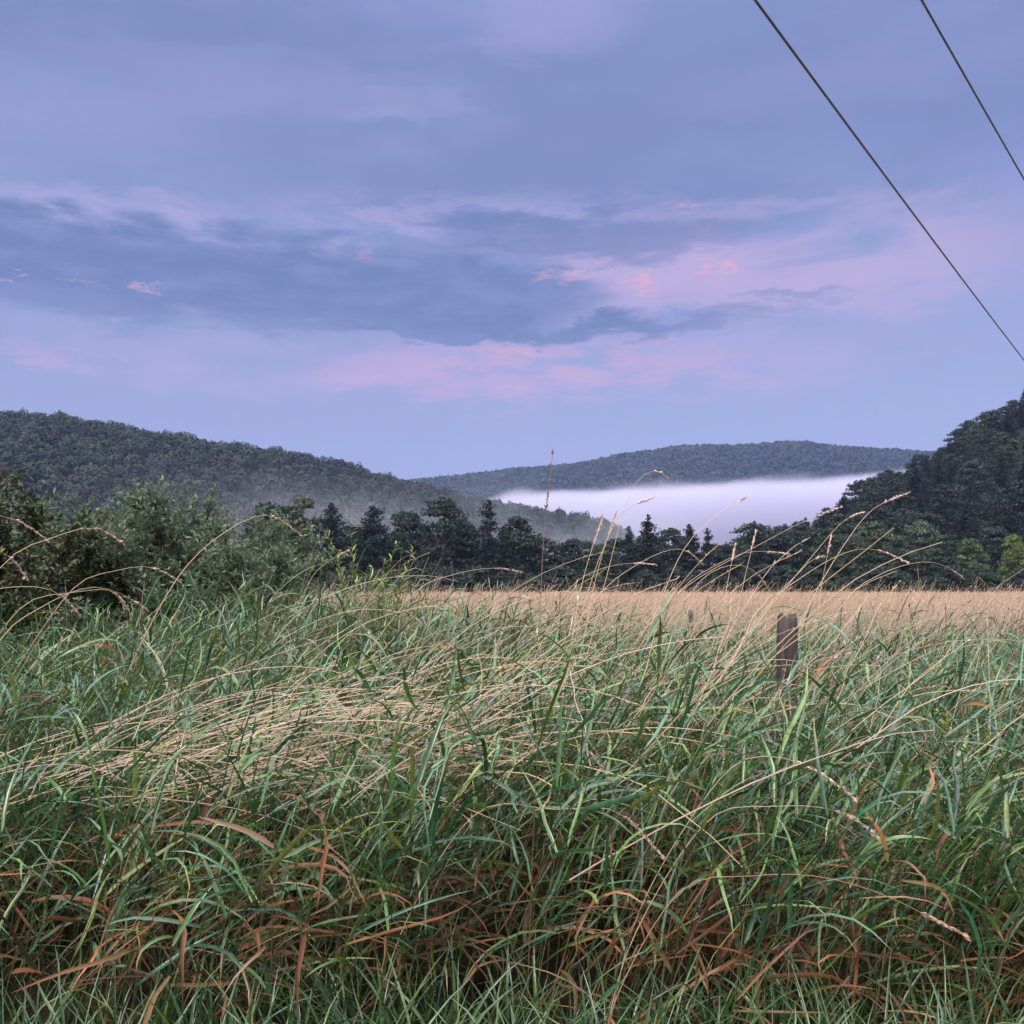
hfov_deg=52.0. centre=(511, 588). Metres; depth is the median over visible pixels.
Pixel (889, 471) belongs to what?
broadleaf tree
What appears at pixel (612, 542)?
broadleaf tree
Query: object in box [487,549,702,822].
grass stalk
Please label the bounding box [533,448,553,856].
grass stalk
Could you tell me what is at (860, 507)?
broadleaf tree
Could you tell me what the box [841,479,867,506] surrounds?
broadleaf tree
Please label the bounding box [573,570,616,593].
understory shrub
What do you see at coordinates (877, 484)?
broadleaf tree
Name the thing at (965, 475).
pine tree
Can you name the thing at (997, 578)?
understory shrub
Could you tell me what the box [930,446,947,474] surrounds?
broadleaf tree
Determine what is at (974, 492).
pine tree
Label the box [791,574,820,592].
understory shrub
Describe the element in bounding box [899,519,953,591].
broadleaf tree
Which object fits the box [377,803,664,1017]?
grass stalk
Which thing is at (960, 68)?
overhead cable
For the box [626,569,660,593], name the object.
understory shrub
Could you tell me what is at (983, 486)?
broadleaf tree
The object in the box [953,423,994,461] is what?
broadleaf tree
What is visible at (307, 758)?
grass stalk
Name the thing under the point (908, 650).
grass stalk
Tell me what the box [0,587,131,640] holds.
grass stalk
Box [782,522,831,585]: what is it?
broadleaf tree
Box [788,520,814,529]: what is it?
broadleaf tree
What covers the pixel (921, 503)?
pine tree
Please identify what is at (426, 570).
understory shrub
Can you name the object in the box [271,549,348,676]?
grass stalk
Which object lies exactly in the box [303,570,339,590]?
understory shrub
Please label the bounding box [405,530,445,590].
broadleaf tree
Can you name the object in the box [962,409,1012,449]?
broadleaf tree
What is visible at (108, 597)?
shrub
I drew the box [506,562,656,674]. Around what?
grass stalk
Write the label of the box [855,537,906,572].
broadleaf tree
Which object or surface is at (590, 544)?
broadleaf tree
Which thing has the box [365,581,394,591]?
understory shrub
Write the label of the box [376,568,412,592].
understory shrub
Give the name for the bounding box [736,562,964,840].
grass stalk
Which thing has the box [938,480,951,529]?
pine tree
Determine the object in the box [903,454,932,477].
broadleaf tree
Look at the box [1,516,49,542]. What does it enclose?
grass stalk
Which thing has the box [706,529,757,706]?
grass stalk
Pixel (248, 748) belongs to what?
grass stalk
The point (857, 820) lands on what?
grass stalk
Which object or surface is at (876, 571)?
understory shrub
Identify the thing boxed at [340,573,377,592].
understory shrub
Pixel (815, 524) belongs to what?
broadleaf tree
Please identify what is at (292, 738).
grass stalk
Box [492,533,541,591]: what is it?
broadleaf tree
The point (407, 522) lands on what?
broadleaf tree
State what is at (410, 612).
goldenrod
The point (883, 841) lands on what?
orange leaf
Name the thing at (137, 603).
grass stalk
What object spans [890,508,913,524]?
broadleaf tree
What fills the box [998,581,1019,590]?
understory shrub
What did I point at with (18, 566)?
grass stalk
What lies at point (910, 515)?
broadleaf tree
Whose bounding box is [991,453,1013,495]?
pine tree
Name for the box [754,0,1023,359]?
overhead cable
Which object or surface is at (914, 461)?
pine tree
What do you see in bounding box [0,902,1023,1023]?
verge grass
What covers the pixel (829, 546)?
grass stalk
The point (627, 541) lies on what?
pine tree
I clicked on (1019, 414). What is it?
pine tree
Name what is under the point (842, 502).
pine tree
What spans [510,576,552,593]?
understory shrub
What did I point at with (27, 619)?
shrub
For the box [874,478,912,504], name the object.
broadleaf tree
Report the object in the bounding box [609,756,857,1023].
grass stalk
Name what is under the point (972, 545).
broadleaf tree
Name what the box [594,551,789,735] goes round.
grass stalk
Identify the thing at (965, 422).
broadleaf tree
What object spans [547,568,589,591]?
understory shrub
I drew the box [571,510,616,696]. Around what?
grass stalk
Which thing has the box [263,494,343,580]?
broadleaf tree
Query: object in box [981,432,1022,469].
broadleaf tree
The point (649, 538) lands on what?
pine tree
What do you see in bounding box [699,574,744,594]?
understory shrub
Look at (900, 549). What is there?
broadleaf tree
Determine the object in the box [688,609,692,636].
fence post
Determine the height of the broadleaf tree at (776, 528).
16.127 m
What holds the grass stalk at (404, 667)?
on the ground at (480, 978)
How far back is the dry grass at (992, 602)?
14.31 m
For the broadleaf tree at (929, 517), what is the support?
on the ground at (480, 978)
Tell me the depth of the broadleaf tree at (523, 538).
162.08 m
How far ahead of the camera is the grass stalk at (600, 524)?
5.21 m
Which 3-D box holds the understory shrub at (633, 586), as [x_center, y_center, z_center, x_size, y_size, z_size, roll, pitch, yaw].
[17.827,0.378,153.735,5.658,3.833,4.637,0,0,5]
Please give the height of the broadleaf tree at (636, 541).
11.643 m
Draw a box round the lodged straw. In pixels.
[0,528,1023,879]
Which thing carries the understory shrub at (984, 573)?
on the ground at (480, 978)
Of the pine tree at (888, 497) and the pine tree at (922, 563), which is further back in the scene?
the pine tree at (888, 497)
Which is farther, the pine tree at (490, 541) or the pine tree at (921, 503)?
the pine tree at (921, 503)
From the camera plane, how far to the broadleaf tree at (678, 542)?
163.69 m
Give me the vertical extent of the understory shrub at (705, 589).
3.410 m
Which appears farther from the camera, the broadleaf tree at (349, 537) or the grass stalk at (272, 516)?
the broadleaf tree at (349, 537)
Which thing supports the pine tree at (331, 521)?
on the ground at (480, 978)
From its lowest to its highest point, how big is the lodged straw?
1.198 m
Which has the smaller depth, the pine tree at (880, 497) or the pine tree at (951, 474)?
the pine tree at (880, 497)
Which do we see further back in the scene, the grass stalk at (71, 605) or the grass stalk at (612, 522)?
the grass stalk at (612, 522)
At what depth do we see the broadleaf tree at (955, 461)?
315.92 m
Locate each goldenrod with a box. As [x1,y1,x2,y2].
[321,503,414,690]
[361,583,423,677]
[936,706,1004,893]
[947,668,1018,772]
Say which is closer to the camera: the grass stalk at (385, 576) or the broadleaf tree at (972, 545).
the grass stalk at (385, 576)
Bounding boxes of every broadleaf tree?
[57,513,117,592]
[232,501,318,579]
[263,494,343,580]
[327,522,385,578]
[340,536,360,568]
[359,534,410,573]
[376,509,433,589]
[390,527,414,567]
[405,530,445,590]
[407,496,476,590]
[441,522,495,566]
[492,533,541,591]
[494,516,545,584]
[523,536,571,589]
[554,537,605,591]
[567,540,609,587]
[572,543,634,590]
[600,537,627,578]
[634,536,659,567]
[634,537,671,570]
[650,527,697,587]
[668,552,699,583]
[692,543,730,585]
[709,544,745,589]
[724,522,771,574]
[732,548,752,575]
[748,539,795,575]
[756,530,812,589]
[763,526,803,563]
[772,525,782,530]
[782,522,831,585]
[783,536,831,590]
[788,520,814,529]
[800,526,859,589]
[809,520,822,530]
[813,507,837,521]
[814,513,869,554]
[825,534,887,590]
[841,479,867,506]
[846,520,903,576]
[847,487,882,512]
[849,502,901,533]
[853,502,872,520]
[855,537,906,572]
[858,476,887,501]
[866,472,891,488]
[869,536,922,586]
[871,505,904,536]
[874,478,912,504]
[881,471,907,505]
[883,469,900,488]
[888,490,920,512]
[889,511,922,542]
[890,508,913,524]
[892,518,940,572]
[895,468,932,504]
[899,512,959,543]
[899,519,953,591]
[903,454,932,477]
[910,534,970,588]
[923,483,965,534]
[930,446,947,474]
[940,453,962,480]
[943,427,973,465]
[949,507,984,548]
[952,419,974,451]
[952,473,982,502]
[952,538,993,587]
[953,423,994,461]
[953,459,1000,516]
[955,532,987,559]
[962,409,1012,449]
[968,428,1002,455]
[969,526,1022,586]
[970,457,988,474]
[979,494,1013,527]
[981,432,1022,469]
[981,445,1023,485]
[984,479,1023,536]
[990,498,1023,533]
[996,534,1023,587]
[998,399,1023,430]
[1011,526,1023,546]
[1015,429,1023,458]
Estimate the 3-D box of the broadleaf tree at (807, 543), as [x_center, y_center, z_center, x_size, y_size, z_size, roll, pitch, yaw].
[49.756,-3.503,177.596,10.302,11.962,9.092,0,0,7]
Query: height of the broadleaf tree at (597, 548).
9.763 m
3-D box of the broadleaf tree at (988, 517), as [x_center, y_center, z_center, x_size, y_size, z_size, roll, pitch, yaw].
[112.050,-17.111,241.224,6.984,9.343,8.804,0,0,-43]
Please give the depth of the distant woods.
1911.40 m
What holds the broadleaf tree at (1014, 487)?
on the ground at (480, 978)
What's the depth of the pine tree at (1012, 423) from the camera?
336.04 m
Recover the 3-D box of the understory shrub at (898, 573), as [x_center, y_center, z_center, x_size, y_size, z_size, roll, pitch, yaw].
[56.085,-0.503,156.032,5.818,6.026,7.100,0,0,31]
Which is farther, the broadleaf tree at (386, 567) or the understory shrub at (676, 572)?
the broadleaf tree at (386, 567)
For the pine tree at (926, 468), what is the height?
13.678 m
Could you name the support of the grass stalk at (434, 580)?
on the ground at (480, 978)
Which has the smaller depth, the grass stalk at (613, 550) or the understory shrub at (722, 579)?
the grass stalk at (613, 550)
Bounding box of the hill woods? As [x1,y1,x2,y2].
[0,407,642,593]
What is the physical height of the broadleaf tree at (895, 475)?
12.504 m
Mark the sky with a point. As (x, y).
(408, 239)
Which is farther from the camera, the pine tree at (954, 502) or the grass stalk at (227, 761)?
the pine tree at (954, 502)
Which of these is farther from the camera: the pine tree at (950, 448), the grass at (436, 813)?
the pine tree at (950, 448)
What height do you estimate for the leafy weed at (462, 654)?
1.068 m
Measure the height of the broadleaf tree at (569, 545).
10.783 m
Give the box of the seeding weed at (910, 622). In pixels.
[898,603,918,651]
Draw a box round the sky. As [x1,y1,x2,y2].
[0,0,1023,479]
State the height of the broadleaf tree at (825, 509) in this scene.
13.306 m
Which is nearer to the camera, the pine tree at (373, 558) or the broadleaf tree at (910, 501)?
the pine tree at (373, 558)
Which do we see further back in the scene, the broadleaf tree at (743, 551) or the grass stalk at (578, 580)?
the broadleaf tree at (743, 551)
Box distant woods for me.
[397,440,939,584]
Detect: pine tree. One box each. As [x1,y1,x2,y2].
[304,503,355,571]
[334,505,408,572]
[468,500,515,584]
[614,526,642,582]
[618,514,671,587]
[676,524,704,578]
[693,528,719,590]
[729,549,745,578]
[737,521,767,591]
[813,517,840,545]
[832,496,852,514]
[838,492,851,510]
[850,507,858,523]
[879,493,884,506]
[881,492,896,510]
[901,467,928,503]
[908,454,920,469]
[915,497,930,512]
[915,546,929,577]
[921,458,936,494]
[929,526,953,558]
[930,459,944,495]
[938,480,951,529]
[940,439,960,478]
[941,499,960,534]
[945,463,957,487]
[945,500,983,543]
[955,460,977,500]
[959,487,989,535]
[962,481,981,511]
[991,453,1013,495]
[998,411,1022,448]
[998,414,1020,435]
[1011,400,1023,435]
[1012,463,1023,513]
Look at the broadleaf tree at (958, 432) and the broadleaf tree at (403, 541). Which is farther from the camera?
the broadleaf tree at (958, 432)
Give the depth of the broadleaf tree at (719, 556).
165.37 m
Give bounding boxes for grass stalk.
[0,527,124,568]
[0,551,27,579]
[0,586,81,617]
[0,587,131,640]
[0,589,148,632]
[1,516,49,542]
[3,566,180,691]
[72,515,302,877]
[162,638,330,814]
[194,737,232,1014]
[206,717,255,1022]
[218,740,262,1023]
[224,727,241,991]
[228,711,300,1000]
[232,750,311,977]
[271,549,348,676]
[296,522,322,631]
[299,567,523,831]
[300,649,409,842]
[357,555,416,625]
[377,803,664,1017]
[402,744,611,1009]
[441,587,540,685]
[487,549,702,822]
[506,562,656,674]
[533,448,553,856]
[534,497,653,842]
[541,505,841,847]
[549,514,603,798]
[566,470,668,744]
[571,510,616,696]
[590,495,749,829]
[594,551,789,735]
[608,805,881,1019]
[608,874,970,1023]
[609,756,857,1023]
[617,565,769,709]
[657,549,908,847]
[690,543,736,738]
[700,555,825,717]
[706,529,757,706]
[713,511,863,688]
[726,491,910,755]
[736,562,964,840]
[773,569,1022,907]
[799,534,831,679]
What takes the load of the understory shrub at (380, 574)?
on the ground at (480, 978)
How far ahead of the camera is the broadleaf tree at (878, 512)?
214.42 m
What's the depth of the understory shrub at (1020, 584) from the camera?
150.92 m
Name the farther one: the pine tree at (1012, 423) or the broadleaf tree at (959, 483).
the pine tree at (1012, 423)
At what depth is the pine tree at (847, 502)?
295.35 m
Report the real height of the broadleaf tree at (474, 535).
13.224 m
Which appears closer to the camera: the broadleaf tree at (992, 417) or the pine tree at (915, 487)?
the pine tree at (915, 487)
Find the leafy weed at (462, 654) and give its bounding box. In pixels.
[329,612,548,780]
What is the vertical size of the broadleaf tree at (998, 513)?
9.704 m
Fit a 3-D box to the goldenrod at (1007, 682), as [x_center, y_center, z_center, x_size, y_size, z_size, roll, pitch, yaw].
[2.353,0.835,4.980,0.455,0.889,0.526,0,0,0]
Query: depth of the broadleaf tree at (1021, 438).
306.60 m
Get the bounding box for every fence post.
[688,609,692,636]
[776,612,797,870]
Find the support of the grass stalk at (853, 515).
on the ground at (480, 978)
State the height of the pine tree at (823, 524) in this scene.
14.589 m
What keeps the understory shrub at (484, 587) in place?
on the ground at (480, 978)
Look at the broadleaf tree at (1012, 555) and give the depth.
157.25 m
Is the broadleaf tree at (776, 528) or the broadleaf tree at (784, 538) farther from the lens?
the broadleaf tree at (776, 528)
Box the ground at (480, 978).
[0,428,1023,1023]
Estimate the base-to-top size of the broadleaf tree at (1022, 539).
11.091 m
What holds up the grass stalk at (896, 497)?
on the ground at (480, 978)
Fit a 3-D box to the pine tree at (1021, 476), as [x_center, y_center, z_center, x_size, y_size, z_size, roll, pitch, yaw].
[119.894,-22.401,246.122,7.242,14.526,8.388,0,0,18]
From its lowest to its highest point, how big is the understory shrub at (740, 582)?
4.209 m
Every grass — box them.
[0,546,1023,921]
[0,549,1023,1023]
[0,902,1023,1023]
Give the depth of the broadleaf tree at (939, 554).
165.04 m
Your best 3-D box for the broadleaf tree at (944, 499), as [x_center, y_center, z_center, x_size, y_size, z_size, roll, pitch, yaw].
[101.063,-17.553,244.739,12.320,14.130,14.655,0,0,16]
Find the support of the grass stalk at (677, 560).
on the ground at (480, 978)
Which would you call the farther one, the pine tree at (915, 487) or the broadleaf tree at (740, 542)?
the pine tree at (915, 487)
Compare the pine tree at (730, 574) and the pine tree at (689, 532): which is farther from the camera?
the pine tree at (730, 574)
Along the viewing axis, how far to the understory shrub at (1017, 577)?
154.73 m
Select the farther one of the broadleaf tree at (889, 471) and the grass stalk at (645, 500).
the broadleaf tree at (889, 471)
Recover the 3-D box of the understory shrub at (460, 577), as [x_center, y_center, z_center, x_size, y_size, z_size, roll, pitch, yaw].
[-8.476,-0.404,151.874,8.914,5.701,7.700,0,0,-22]
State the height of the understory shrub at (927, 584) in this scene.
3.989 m
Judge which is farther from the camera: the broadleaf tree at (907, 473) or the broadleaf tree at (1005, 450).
the broadleaf tree at (907, 473)
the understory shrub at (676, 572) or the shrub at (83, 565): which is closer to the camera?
the shrub at (83, 565)
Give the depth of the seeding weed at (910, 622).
10.90 m
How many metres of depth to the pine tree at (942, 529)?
196.54 m
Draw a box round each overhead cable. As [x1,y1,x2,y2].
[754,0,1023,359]
[920,0,1023,179]
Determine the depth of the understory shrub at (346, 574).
153.19 m
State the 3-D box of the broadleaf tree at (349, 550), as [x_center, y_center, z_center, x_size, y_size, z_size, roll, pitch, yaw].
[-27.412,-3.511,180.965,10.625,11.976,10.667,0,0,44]
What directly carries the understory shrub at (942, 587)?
on the ground at (480, 978)
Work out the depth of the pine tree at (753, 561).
169.80 m
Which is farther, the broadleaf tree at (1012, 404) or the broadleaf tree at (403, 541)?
the broadleaf tree at (1012, 404)
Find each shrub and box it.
[0,462,196,640]
[0,467,98,644]
[0,572,168,692]
[1,481,230,624]
[32,474,356,623]
[41,590,274,706]
[127,526,335,648]
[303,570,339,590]
[307,581,332,593]
[325,569,365,592]
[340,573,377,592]
[358,569,395,589]
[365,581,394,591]
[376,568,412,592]
[408,567,450,592]
[428,567,481,595]
[450,570,481,591]
[462,565,496,591]
[479,584,499,591]
[482,570,512,592]
[499,569,532,592]
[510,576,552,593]
[525,565,584,591]
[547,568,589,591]
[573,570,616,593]
[608,579,628,593]
[620,579,651,593]
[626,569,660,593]
[641,574,680,592]
[657,564,697,592]
[694,581,722,593]
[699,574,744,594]
[735,562,778,592]
[736,577,763,593]
[759,565,807,593]
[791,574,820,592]
[811,573,850,593]
[836,576,878,592]
[854,566,904,593]
[855,579,877,591]
[872,565,906,591]
[897,580,930,593]
[916,578,941,592]
[919,565,978,593]
[932,578,955,592]
[964,566,999,592]
[980,575,1016,592]
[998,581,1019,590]
[1010,567,1023,588]
[1016,574,1023,591]
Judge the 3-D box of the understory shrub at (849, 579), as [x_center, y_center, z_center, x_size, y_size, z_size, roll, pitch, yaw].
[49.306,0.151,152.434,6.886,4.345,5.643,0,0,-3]
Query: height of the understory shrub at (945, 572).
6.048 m
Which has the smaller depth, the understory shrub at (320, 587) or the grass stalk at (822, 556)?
the grass stalk at (822, 556)
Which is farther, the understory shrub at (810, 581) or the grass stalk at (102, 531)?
the understory shrub at (810, 581)
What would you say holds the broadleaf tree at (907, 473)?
on the ground at (480, 978)
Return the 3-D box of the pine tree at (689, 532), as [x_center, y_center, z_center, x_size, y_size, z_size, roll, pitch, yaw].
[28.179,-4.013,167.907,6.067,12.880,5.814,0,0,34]
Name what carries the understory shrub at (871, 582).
on the ground at (480, 978)
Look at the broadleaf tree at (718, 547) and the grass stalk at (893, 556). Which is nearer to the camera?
the grass stalk at (893, 556)
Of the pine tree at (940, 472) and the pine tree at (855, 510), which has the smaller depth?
the pine tree at (855, 510)
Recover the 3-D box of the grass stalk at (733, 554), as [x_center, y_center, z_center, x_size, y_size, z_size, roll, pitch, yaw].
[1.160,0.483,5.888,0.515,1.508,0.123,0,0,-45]
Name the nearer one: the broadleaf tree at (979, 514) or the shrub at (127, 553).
the shrub at (127, 553)
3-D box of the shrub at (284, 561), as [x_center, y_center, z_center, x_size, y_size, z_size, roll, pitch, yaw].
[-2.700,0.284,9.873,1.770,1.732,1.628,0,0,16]
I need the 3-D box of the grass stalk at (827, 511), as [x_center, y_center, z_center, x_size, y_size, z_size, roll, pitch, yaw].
[0.971,0.397,5.225,1.760,1.688,0.118,0,0,-22]
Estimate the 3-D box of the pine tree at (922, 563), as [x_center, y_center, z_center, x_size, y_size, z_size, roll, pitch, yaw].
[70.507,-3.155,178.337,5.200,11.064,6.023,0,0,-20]
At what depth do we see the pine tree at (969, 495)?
227.66 m
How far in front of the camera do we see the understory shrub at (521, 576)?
154.39 m
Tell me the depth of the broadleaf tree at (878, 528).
170.77 m
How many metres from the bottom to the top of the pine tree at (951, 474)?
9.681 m
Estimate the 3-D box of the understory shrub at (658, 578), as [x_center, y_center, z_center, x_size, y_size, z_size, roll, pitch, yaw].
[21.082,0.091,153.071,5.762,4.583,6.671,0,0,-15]
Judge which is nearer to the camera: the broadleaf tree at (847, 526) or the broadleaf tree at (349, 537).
the broadleaf tree at (349, 537)
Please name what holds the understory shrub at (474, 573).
on the ground at (480, 978)
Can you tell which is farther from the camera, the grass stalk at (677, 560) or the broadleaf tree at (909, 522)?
the broadleaf tree at (909, 522)
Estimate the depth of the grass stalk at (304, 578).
6.57 m
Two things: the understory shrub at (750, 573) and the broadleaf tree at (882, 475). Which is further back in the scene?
the broadleaf tree at (882, 475)
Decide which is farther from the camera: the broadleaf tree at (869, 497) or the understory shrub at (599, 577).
the broadleaf tree at (869, 497)
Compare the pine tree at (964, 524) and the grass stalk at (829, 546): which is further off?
the pine tree at (964, 524)
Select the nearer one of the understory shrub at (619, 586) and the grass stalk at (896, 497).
the grass stalk at (896, 497)
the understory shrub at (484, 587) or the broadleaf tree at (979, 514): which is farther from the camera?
the broadleaf tree at (979, 514)
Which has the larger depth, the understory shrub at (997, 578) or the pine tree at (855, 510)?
the pine tree at (855, 510)
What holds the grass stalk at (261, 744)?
on the ground at (480, 978)
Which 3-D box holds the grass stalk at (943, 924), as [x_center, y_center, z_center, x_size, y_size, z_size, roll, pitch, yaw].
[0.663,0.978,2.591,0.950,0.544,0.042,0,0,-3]
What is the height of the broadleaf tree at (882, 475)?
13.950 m
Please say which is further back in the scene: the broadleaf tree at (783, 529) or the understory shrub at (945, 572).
the broadleaf tree at (783, 529)
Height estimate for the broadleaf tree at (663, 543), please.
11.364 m
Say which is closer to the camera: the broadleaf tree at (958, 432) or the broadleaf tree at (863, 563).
the broadleaf tree at (863, 563)
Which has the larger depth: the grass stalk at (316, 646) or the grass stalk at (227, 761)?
the grass stalk at (316, 646)
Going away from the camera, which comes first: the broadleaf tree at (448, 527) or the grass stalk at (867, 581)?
the grass stalk at (867, 581)
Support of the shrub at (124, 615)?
on the ground at (480, 978)
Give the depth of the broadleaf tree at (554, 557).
164.30 m
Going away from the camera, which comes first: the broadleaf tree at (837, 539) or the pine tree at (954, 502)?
the broadleaf tree at (837, 539)
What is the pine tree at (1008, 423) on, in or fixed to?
on the ground at (480, 978)
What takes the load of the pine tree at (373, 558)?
on the ground at (480, 978)
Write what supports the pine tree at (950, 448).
on the ground at (480, 978)
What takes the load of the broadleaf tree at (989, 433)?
on the ground at (480, 978)
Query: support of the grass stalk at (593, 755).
on the ground at (480, 978)
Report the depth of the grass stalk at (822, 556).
5.35 m
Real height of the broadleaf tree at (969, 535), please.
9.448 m
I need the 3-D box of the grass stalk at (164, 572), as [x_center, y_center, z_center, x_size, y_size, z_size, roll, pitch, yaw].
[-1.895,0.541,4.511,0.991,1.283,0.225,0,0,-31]
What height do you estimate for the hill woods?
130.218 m
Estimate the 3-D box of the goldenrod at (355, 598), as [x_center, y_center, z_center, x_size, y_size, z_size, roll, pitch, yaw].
[-0.901,0.230,6.683,0.566,1.530,0.468,0,0,0]
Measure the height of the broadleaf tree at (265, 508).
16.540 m
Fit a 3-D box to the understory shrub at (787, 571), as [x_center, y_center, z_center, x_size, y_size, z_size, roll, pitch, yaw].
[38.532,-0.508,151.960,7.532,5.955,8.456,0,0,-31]
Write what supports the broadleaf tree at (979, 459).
on the ground at (480, 978)
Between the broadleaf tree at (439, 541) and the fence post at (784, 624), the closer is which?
the fence post at (784, 624)
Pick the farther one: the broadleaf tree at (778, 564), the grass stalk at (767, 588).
the broadleaf tree at (778, 564)
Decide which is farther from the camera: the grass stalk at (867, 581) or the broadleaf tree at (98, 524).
the broadleaf tree at (98, 524)
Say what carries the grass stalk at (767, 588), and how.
on the ground at (480, 978)
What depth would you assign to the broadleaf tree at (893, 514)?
224.37 m
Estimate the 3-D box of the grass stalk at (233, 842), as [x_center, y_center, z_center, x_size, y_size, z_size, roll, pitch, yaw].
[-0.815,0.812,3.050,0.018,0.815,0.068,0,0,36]
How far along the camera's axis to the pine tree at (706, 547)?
162.74 m
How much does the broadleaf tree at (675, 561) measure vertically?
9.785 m
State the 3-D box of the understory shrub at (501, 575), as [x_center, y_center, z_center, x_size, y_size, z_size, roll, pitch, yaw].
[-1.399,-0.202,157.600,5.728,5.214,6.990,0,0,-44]
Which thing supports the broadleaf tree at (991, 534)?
on the ground at (480, 978)
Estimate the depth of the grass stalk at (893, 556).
5.09 m
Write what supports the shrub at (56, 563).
on the ground at (480, 978)
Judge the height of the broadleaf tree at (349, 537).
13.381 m
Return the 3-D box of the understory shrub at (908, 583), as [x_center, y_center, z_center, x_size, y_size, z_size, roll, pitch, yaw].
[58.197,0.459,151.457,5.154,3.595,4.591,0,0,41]
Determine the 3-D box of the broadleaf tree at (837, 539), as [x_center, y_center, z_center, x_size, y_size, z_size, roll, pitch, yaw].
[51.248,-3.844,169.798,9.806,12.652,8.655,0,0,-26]
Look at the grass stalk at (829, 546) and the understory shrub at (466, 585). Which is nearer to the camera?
the grass stalk at (829, 546)
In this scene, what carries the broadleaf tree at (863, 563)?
on the ground at (480, 978)
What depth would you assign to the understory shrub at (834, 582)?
149.35 m
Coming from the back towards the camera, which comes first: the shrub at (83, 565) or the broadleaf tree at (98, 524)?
the broadleaf tree at (98, 524)
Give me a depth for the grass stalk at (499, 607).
5.63 m
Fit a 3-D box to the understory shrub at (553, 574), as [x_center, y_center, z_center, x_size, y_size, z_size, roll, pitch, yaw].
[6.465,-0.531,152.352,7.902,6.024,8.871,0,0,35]

